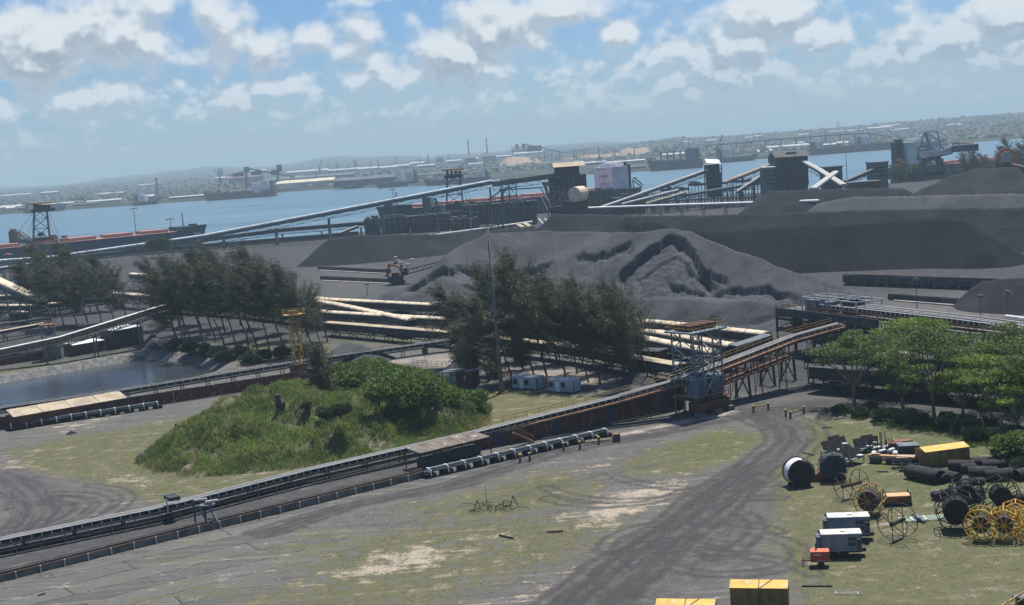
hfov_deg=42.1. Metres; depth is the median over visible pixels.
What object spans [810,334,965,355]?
covered conveyor
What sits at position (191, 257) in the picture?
casuarina tree
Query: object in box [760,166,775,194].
switch house
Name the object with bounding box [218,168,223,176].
silo
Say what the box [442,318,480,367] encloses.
casuarina tree
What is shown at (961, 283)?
railway wagon
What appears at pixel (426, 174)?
port building
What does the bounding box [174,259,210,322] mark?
casuarina tree
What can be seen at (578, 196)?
stacker
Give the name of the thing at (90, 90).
sky
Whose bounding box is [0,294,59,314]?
conveyor gallery
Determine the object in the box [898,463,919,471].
scrap rods
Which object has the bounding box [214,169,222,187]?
quay crane
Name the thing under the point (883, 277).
railway wagon
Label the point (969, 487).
belt reel
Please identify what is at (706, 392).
lattice tower
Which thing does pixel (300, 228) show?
conveyor gallery
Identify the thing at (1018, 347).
acacia tree
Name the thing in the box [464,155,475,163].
boiler house
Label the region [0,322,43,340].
conveyor gallery
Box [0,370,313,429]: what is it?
panel wall
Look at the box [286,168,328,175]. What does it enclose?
port shed
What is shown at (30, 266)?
casuarina tree
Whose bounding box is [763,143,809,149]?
port shed
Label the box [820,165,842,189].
control shed
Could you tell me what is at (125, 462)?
grass tufts
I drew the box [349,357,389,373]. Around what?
bush
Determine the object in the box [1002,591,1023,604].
stair rail
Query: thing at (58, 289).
casuarina tree
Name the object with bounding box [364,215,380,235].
quay building
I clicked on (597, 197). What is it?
quay building
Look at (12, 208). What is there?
port building
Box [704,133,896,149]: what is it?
viaduct
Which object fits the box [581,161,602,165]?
port shed
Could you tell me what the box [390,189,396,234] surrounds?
lamp mast
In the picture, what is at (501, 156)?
port shed
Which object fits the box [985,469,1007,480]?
belt roll
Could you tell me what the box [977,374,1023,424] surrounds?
acacia tree
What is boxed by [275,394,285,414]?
tree stump
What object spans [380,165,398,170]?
port shed
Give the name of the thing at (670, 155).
port shed
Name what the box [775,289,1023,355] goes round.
transfer platform
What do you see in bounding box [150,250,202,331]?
casuarina tree
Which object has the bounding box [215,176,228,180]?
port shed
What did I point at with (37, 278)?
casuarina tree
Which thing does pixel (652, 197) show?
conveyor gallery
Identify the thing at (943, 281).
railway wagon
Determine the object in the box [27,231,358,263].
conveyor gallery
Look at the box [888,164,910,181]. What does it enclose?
bush
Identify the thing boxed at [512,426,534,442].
stair
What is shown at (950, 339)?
acacia tree
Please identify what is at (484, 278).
casuarina tree
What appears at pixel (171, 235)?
lamp mast
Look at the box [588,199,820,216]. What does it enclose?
covered conveyor
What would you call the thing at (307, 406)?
bush
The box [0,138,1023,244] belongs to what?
harbour water
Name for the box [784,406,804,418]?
barrier
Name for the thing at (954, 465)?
belt roll
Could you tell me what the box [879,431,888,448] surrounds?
idler set
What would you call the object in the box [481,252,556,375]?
casuarina tree
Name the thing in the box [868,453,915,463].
channel beam
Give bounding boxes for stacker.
[487,182,588,213]
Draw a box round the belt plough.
[812,469,845,481]
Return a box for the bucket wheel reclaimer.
[384,256,438,284]
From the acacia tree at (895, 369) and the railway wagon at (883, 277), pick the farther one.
the railway wagon at (883, 277)
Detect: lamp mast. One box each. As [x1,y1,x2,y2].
[2,253,12,281]
[130,208,138,257]
[166,218,174,259]
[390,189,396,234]
[912,278,918,307]
[975,295,984,339]
[1002,290,1012,318]
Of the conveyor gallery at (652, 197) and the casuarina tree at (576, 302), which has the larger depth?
the conveyor gallery at (652, 197)
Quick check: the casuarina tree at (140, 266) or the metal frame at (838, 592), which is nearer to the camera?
the metal frame at (838, 592)
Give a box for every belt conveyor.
[0,317,50,337]
[0,318,846,556]
[0,337,452,413]
[818,304,1022,350]
[847,304,1023,343]
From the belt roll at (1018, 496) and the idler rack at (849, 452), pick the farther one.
the idler rack at (849, 452)
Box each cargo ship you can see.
[0,212,206,264]
[22,201,65,213]
[131,194,158,205]
[203,180,276,200]
[244,154,640,218]
[375,170,419,187]
[424,170,491,185]
[647,147,702,170]
[715,148,756,162]
[807,136,860,155]
[855,131,911,151]
[890,130,1023,182]
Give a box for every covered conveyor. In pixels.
[114,292,738,365]
[127,272,437,314]
[310,300,416,336]
[460,313,772,342]
[507,333,722,368]
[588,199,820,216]
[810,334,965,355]
[899,350,965,356]
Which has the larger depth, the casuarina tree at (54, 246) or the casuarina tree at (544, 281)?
the casuarina tree at (54, 246)
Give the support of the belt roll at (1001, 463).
on the ground at (746, 539)
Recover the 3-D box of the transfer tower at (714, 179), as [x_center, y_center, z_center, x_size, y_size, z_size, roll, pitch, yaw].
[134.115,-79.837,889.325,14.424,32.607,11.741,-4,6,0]
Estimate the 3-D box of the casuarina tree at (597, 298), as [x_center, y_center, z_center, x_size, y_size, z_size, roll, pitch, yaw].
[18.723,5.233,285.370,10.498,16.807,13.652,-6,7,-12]
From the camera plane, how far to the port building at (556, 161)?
3267.81 m
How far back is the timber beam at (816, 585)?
137.83 m
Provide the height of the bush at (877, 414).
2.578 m
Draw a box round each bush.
[144,236,163,251]
[153,235,171,250]
[163,337,184,350]
[178,340,197,354]
[193,343,213,356]
[206,345,226,359]
[212,347,235,362]
[230,344,250,357]
[237,350,261,364]
[252,348,272,361]
[272,343,293,357]
[293,346,309,359]
[299,401,312,410]
[316,407,335,421]
[326,361,355,377]
[328,402,353,418]
[332,368,367,389]
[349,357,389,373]
[359,381,393,406]
[364,365,442,409]
[366,362,404,382]
[386,413,406,421]
[411,382,458,408]
[438,386,465,406]
[459,399,476,414]
[461,388,489,407]
[829,404,845,413]
[849,405,869,417]
[861,400,876,408]
[868,408,893,421]
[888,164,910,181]
[891,409,913,422]
[895,163,917,181]
[904,407,918,412]
[907,411,932,426]
[908,162,933,180]
[932,412,955,429]
[938,410,956,418]
[948,416,976,434]
[958,414,978,422]
[960,426,984,440]
[976,415,999,426]
[976,424,994,438]
[985,426,1012,439]
[988,429,1023,458]
[998,450,1019,458]
[1004,423,1023,431]
[1009,456,1023,467]
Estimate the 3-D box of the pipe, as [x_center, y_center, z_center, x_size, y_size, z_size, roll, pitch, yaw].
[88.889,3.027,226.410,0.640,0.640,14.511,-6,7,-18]
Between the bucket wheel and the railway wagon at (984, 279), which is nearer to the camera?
the railway wagon at (984, 279)
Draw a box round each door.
[519,379,522,388]
[555,381,559,391]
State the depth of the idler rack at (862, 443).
192.78 m
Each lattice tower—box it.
[37,319,57,360]
[281,307,307,372]
[664,317,734,417]
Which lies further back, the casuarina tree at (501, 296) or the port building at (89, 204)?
the port building at (89, 204)
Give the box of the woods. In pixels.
[0,112,1023,206]
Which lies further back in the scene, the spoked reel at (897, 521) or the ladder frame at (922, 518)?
the ladder frame at (922, 518)
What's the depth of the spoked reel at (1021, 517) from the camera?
147.62 m
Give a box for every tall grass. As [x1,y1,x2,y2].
[134,356,492,475]
[820,405,1014,464]
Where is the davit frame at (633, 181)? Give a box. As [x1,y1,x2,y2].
[632,177,642,189]
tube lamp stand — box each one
[192,498,206,522]
[198,499,221,528]
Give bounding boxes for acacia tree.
[801,333,901,406]
[815,328,871,349]
[847,333,922,396]
[868,316,961,354]
[871,360,934,409]
[872,324,985,416]
[925,367,992,414]
[937,352,1023,418]
[958,321,1023,409]
[967,338,1021,374]
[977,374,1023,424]
[982,334,1023,387]
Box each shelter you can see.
[6,391,128,429]
[405,431,491,469]
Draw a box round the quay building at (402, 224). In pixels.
[380,214,410,234]
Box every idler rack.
[820,439,841,456]
[827,435,848,446]
[839,445,863,466]
[852,437,872,451]
[860,434,879,449]
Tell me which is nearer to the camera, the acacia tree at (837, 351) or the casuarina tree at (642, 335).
the acacia tree at (837, 351)
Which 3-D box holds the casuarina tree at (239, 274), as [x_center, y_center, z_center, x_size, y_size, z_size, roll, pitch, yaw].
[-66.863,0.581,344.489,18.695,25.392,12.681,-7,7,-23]
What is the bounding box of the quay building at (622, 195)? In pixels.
[612,193,646,214]
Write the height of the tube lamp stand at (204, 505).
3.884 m
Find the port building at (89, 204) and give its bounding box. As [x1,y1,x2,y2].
[82,202,99,205]
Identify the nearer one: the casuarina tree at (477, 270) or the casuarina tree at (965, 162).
the casuarina tree at (477, 270)
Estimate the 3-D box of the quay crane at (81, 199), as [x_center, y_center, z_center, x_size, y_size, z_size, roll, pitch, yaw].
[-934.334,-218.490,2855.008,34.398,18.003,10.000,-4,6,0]
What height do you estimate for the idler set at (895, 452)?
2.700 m
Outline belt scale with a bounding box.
[159,491,183,512]
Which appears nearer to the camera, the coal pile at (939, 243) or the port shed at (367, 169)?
the coal pile at (939, 243)
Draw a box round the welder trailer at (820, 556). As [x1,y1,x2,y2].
[801,543,829,567]
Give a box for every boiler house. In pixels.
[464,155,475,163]
[482,153,495,162]
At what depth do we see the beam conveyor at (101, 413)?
268.04 m
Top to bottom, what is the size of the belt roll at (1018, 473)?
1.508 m
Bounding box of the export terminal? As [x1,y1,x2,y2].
[225,165,294,188]
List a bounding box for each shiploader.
[8,201,67,243]
[422,168,474,216]
[916,130,978,175]
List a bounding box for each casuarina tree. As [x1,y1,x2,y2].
[5,256,43,312]
[6,253,50,321]
[16,237,57,284]
[27,258,72,326]
[28,244,68,293]
[32,260,77,327]
[47,238,94,305]
[52,260,88,323]
[53,241,97,309]
[66,258,114,322]
[69,256,113,319]
[82,246,119,303]
[97,263,135,315]
[129,253,179,327]
[136,271,176,337]
[139,265,190,340]
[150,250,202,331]
[153,254,211,342]
[158,259,215,341]
[166,257,225,346]
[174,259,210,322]
[177,241,225,332]
[187,235,240,325]
[188,257,238,346]
[190,256,248,345]
[199,245,251,333]
[207,258,257,347]
[219,257,286,350]
[226,239,276,322]
[226,259,282,346]
[228,243,293,330]
[248,258,301,346]
[259,254,307,337]
[260,258,328,344]
[263,263,297,324]
[278,283,323,349]
[298,280,333,341]
[298,340,346,391]
[300,340,335,377]
[419,277,465,338]
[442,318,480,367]
[445,289,490,343]
[449,314,492,381]
[454,286,516,378]
[460,258,515,347]
[469,261,538,370]
[477,341,509,387]
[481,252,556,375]
[491,246,558,364]
[491,299,538,374]
[493,283,542,351]
[503,286,565,376]
[525,278,589,382]
[526,265,591,373]
[534,273,583,359]
[546,290,601,384]
[556,269,607,373]
[557,282,617,383]
[575,289,628,376]
[578,287,612,349]
[591,276,654,329]
[595,287,649,376]
[600,276,664,349]
[600,309,649,372]
[602,286,657,375]
[944,163,949,176]
[956,152,971,172]
[963,150,984,170]
[972,152,992,168]
[982,156,995,168]
[992,144,1009,167]
[999,136,1015,151]
[1014,140,1023,165]
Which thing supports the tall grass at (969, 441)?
on the ground at (746, 539)
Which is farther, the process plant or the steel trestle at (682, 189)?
the process plant
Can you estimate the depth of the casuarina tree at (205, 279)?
353.97 m
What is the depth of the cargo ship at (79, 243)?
895.35 m
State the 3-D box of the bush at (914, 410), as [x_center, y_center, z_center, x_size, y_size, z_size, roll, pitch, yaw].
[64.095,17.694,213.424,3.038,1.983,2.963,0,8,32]
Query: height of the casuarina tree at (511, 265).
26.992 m
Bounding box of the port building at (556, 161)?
[534,159,580,164]
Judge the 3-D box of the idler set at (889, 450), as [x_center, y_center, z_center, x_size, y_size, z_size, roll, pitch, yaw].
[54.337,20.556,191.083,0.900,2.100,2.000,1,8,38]
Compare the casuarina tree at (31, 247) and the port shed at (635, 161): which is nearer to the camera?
the casuarina tree at (31, 247)
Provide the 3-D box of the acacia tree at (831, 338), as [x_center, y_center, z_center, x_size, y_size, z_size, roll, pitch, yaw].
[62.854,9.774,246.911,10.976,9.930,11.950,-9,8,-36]
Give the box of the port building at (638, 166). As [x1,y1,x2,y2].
[630,165,644,168]
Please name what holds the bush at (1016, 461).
on the ground at (746, 539)
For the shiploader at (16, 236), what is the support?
on the cargo ship at (79, 243)
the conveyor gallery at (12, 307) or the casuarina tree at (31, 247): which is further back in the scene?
the casuarina tree at (31, 247)
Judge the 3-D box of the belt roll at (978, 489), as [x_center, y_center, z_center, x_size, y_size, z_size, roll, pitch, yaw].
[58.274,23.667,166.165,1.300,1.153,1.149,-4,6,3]
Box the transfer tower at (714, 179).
[704,159,722,207]
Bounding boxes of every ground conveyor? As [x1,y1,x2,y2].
[317,266,390,273]
[320,276,390,283]
[888,293,959,305]
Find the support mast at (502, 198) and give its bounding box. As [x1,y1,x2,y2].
[497,190,505,228]
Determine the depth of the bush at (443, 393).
230.59 m
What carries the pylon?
on the ground at (746, 539)
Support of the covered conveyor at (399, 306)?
on the ground at (746, 539)
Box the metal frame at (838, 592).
[835,591,858,594]
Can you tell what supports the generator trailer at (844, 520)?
on the ground at (746, 539)
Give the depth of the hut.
272.63 m
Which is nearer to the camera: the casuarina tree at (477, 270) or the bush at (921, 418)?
the bush at (921, 418)
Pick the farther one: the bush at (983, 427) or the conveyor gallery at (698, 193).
the conveyor gallery at (698, 193)
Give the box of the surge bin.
[768,149,809,190]
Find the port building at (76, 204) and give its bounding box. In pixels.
[73,203,81,206]
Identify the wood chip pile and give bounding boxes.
[499,156,541,165]
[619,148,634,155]
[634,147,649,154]
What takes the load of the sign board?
on the ground at (746, 539)
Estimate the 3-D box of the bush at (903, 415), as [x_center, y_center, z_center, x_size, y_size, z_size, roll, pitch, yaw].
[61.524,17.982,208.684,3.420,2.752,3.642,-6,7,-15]
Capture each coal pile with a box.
[296,226,536,266]
[374,280,536,310]
[382,228,875,315]
[535,207,1023,238]
[635,296,807,332]
[706,217,1023,273]
[739,187,912,214]
[807,193,1023,211]
[911,167,1023,196]
[953,277,1023,314]
[989,224,1023,252]
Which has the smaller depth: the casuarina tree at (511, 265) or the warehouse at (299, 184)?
the casuarina tree at (511, 265)
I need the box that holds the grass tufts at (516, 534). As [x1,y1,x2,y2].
[268,434,752,604]
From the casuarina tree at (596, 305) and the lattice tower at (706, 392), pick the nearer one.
the lattice tower at (706, 392)
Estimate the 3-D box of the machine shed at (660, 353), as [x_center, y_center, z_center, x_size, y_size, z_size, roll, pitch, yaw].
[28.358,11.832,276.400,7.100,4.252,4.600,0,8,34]
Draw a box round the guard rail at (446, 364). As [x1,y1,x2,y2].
[412,360,509,385]
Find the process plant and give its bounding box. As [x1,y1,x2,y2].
[511,144,593,160]
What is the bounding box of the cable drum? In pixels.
[782,456,814,487]
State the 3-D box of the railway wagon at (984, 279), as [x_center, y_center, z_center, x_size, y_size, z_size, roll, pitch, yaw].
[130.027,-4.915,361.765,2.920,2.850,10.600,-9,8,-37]
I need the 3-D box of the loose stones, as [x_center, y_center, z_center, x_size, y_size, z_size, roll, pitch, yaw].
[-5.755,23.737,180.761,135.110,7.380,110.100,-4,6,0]
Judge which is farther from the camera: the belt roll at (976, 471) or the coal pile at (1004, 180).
the coal pile at (1004, 180)
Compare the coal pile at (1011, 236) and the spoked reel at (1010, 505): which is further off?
the coal pile at (1011, 236)
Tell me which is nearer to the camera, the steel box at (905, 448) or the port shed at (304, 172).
the steel box at (905, 448)
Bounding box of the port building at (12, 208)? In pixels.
[6,206,16,210]
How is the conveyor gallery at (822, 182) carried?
on the ground at (746, 539)
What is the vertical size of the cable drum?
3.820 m
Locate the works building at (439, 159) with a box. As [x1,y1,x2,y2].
[436,156,443,162]
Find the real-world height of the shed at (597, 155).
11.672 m
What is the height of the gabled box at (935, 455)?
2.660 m
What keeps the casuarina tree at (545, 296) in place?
on the ground at (746, 539)
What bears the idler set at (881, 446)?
on the ground at (746, 539)
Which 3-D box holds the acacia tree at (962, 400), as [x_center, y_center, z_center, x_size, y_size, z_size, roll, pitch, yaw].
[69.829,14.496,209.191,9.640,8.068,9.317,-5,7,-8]
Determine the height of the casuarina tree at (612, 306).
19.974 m
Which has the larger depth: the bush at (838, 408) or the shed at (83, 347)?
the shed at (83, 347)
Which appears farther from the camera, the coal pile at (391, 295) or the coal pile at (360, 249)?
the coal pile at (360, 249)
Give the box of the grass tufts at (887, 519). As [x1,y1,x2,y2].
[763,423,1023,604]
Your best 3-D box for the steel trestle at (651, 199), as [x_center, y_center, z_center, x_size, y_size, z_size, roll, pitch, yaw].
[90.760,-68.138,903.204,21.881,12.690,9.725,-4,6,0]
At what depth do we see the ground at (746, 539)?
183.44 m
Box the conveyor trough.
[0,468,426,581]
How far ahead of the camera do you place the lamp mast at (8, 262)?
619.71 m
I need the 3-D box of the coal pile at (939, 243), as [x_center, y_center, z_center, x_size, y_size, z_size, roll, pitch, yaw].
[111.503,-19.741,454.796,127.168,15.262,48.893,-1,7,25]
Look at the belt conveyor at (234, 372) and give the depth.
298.31 m
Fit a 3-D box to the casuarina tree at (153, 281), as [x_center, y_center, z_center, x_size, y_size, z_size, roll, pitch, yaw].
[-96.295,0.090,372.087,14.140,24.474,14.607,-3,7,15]
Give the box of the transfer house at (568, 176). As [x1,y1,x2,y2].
[544,161,587,217]
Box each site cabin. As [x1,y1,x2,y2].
[511,374,544,389]
[547,376,580,392]
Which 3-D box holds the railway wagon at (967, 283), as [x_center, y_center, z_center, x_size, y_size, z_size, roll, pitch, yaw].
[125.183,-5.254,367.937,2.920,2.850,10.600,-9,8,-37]
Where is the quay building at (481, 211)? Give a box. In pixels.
[462,201,491,230]
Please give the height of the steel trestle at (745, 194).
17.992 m
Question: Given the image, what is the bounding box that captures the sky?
[0,0,1023,186]
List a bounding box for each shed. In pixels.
[0,193,34,197]
[0,204,23,210]
[8,310,29,321]
[41,191,59,194]
[42,202,59,206]
[63,338,105,355]
[86,198,123,203]
[97,191,124,195]
[100,324,143,348]
[148,194,154,199]
[169,194,204,199]
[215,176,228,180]
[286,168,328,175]
[327,167,360,172]
[358,166,379,171]
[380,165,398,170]
[399,164,409,168]
[409,161,424,164]
[417,164,435,167]
[446,159,460,163]
[468,162,482,165]
[496,155,511,158]
[513,151,542,156]
[563,154,588,159]
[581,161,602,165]
[586,153,620,157]
[602,159,644,163]
[631,347,667,370]
[663,152,684,157]
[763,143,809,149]
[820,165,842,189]
[823,143,837,146]
[827,130,844,133]
[836,141,848,145]
[845,180,881,188]
[865,126,893,130]
[878,124,900,126]
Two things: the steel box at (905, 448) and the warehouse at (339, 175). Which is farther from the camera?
the warehouse at (339, 175)
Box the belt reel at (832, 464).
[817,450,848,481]
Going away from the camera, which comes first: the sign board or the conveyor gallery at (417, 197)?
the sign board
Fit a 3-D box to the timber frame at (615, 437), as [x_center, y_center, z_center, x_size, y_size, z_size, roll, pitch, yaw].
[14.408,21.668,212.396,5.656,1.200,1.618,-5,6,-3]
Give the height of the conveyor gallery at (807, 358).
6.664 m
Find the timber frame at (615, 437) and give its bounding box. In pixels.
[585,433,620,443]
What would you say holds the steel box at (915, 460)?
on the ground at (746, 539)
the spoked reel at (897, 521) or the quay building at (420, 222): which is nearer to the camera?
the spoked reel at (897, 521)
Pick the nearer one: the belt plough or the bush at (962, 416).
the belt plough
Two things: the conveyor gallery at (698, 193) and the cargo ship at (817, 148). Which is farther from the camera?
the cargo ship at (817, 148)
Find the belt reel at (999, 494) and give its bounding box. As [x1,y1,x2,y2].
[978,474,1022,513]
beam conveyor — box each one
[6,401,162,430]
[423,428,611,478]
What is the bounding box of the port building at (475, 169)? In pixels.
[437,168,480,172]
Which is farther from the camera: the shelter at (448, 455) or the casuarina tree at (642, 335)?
the casuarina tree at (642, 335)
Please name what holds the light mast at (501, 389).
on the ground at (746, 539)
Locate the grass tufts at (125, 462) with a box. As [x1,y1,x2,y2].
[16,419,403,502]
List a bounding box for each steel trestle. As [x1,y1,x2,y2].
[646,193,660,211]
[660,187,689,209]
[688,181,727,206]
[728,178,760,201]
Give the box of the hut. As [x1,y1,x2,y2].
[440,368,481,386]
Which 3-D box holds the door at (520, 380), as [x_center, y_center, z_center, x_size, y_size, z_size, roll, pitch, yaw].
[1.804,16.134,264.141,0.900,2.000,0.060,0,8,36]
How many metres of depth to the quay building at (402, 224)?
859.30 m
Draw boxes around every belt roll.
[903,464,944,483]
[930,490,942,499]
[935,468,961,481]
[936,473,948,482]
[938,489,948,498]
[948,460,974,470]
[956,480,972,485]
[960,463,976,472]
[960,477,984,483]
[968,466,997,477]
[970,456,1000,465]
[975,487,984,495]
[980,459,1010,467]
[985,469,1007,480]
[997,468,1013,478]
[1012,493,1023,502]
[1013,467,1023,479]
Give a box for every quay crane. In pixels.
[68,196,84,202]
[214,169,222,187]
[377,160,382,174]
[714,136,722,152]
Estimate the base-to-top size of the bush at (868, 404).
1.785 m
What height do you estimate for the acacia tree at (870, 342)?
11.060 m
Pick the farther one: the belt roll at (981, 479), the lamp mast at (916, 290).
the lamp mast at (916, 290)
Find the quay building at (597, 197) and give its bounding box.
[587,187,613,214]
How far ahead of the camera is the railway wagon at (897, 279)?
383.90 m
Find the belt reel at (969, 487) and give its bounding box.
[946,474,985,511]
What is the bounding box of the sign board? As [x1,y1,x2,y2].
[422,348,427,359]
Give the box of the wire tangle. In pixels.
[462,489,528,512]
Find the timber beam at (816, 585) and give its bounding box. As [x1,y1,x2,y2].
[802,585,831,586]
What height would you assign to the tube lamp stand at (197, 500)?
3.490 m
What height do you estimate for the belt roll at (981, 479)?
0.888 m
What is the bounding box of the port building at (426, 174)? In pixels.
[417,172,445,175]
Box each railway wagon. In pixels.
[842,274,871,284]
[854,274,882,285]
[864,275,894,285]
[876,275,905,286]
[887,276,917,286]
[899,276,929,287]
[910,276,943,287]
[921,277,956,288]
[934,277,967,288]
[946,277,982,288]
[957,278,992,288]
[971,278,999,284]
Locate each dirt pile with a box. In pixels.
[138,334,165,349]
[322,342,395,363]
[436,360,481,377]
[620,371,658,385]
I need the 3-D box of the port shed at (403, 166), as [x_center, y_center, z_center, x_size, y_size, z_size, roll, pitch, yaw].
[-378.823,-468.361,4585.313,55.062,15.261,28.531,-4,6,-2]
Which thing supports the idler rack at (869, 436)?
on the ground at (746, 539)
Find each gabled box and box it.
[655,598,716,604]
[729,579,789,604]
[915,441,969,467]
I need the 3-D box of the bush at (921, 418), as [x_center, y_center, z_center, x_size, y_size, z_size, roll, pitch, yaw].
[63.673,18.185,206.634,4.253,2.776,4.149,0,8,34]
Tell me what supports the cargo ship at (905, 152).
on the harbour water at (218, 215)
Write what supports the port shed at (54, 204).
on the ground at (746, 539)
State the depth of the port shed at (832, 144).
2979.41 m
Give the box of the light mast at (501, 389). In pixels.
[479,224,507,393]
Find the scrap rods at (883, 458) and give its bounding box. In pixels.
[877,450,889,459]
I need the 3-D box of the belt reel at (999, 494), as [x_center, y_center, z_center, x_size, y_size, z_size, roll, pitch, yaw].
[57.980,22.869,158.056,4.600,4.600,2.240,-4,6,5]
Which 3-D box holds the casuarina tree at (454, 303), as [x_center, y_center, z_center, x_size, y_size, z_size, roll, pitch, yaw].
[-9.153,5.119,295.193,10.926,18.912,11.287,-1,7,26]
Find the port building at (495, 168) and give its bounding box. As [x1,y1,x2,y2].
[481,164,532,169]
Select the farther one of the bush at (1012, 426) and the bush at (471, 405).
the bush at (471, 405)
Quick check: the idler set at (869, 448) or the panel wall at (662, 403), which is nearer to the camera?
the idler set at (869, 448)
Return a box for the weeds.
[1,339,329,373]
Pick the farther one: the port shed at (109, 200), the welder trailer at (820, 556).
the port shed at (109, 200)
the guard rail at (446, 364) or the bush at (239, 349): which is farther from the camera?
the bush at (239, 349)
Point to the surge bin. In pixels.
(791, 173)
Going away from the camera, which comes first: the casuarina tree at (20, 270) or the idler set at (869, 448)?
the idler set at (869, 448)
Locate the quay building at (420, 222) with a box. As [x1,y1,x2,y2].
[409,212,450,232]
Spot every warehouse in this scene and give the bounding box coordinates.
[266,172,354,183]
[276,177,334,189]
[333,174,394,187]
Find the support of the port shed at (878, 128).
on the ground at (746, 539)
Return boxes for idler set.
[869,439,876,453]
[870,436,880,451]
[875,436,886,453]
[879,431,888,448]
[885,439,895,454]
[891,437,897,454]
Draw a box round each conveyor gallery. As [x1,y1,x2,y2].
[0,179,493,264]
[0,263,31,279]
[0,277,48,321]
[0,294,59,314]
[0,299,117,318]
[0,299,210,363]
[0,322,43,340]
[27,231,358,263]
[196,221,363,243]
[323,321,686,379]
[339,225,358,237]
[430,221,532,234]
[492,173,555,228]
[599,169,708,213]
[621,189,678,214]
[645,191,686,213]
[681,181,760,210]
[725,163,771,201]
[728,334,771,367]
[736,175,759,206]
[800,160,847,188]
[804,348,1023,396]
[808,363,1023,410]
[809,171,838,189]
[843,169,873,181]
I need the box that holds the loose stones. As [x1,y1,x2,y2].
[1,396,1023,604]
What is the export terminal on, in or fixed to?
on the ground at (746, 539)
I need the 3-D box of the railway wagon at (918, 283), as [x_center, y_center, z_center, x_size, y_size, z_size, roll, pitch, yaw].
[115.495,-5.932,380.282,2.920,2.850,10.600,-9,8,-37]
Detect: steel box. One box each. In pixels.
[888,441,900,447]
[892,438,912,441]
[896,442,919,454]
[896,455,917,462]
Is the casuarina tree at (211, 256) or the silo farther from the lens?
the silo
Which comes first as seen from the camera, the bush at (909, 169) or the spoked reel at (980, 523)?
the spoked reel at (980, 523)
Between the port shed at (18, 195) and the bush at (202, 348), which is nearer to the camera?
the bush at (202, 348)
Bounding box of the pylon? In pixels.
[155,178,159,197]
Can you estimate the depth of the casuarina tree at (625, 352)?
261.96 m
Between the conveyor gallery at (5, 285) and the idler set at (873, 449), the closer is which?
the idler set at (873, 449)
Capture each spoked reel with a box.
[833,469,869,499]
[877,503,917,540]
[963,505,997,541]
[988,505,1021,541]
[1000,499,1023,532]
[1009,505,1023,541]
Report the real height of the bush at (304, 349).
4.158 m
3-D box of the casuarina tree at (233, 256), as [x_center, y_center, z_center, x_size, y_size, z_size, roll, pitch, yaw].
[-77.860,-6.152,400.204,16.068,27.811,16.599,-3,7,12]
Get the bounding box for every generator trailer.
[815,528,865,558]
[822,511,873,536]
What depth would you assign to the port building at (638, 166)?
2301.05 m
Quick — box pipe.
[1005,315,1023,320]
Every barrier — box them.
[518,452,530,462]
[562,433,617,450]
[752,402,769,412]
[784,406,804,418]
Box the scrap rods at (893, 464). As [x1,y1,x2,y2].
[891,460,910,468]
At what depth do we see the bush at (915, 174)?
1054.16 m
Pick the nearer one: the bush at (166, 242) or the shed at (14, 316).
the shed at (14, 316)
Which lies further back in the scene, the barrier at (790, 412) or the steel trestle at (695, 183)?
the steel trestle at (695, 183)
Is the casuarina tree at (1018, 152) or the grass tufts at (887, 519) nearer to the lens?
the grass tufts at (887, 519)
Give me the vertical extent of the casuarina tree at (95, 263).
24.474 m
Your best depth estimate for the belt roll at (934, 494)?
165.99 m
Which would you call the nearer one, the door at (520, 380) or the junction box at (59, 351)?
the door at (520, 380)
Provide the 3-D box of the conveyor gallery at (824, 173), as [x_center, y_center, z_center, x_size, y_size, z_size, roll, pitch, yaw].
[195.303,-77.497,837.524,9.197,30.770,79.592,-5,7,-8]
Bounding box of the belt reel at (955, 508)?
[934,487,977,532]
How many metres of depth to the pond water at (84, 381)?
332.50 m
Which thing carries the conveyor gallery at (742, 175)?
on the ground at (746, 539)
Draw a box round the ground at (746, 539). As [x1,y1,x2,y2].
[0,113,1023,604]
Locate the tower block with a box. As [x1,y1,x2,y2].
[865,161,888,187]
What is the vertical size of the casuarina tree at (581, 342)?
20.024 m
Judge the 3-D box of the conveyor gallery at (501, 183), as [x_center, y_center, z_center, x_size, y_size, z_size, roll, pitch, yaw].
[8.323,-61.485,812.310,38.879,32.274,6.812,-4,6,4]
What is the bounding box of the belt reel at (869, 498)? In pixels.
[852,482,886,515]
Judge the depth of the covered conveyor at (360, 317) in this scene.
360.61 m
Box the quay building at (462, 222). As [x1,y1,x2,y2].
[450,215,478,231]
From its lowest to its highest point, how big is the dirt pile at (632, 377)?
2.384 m
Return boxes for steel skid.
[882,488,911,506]
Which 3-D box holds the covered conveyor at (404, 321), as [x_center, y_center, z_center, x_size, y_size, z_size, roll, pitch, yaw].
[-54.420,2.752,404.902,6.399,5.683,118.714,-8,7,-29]
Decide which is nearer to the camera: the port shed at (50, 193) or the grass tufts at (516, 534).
the grass tufts at (516, 534)
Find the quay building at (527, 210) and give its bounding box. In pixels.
[492,199,537,225]
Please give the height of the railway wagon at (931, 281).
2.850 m
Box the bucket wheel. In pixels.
[995,148,1023,169]
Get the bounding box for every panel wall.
[0,349,56,365]
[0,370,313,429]
[477,388,682,449]
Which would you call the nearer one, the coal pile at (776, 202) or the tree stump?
the tree stump
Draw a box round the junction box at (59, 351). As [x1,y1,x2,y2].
[57,348,62,358]
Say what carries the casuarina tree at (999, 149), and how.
on the ground at (746, 539)
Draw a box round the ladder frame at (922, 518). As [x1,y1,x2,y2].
[898,513,944,522]
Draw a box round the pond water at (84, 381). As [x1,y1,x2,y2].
[0,360,215,406]

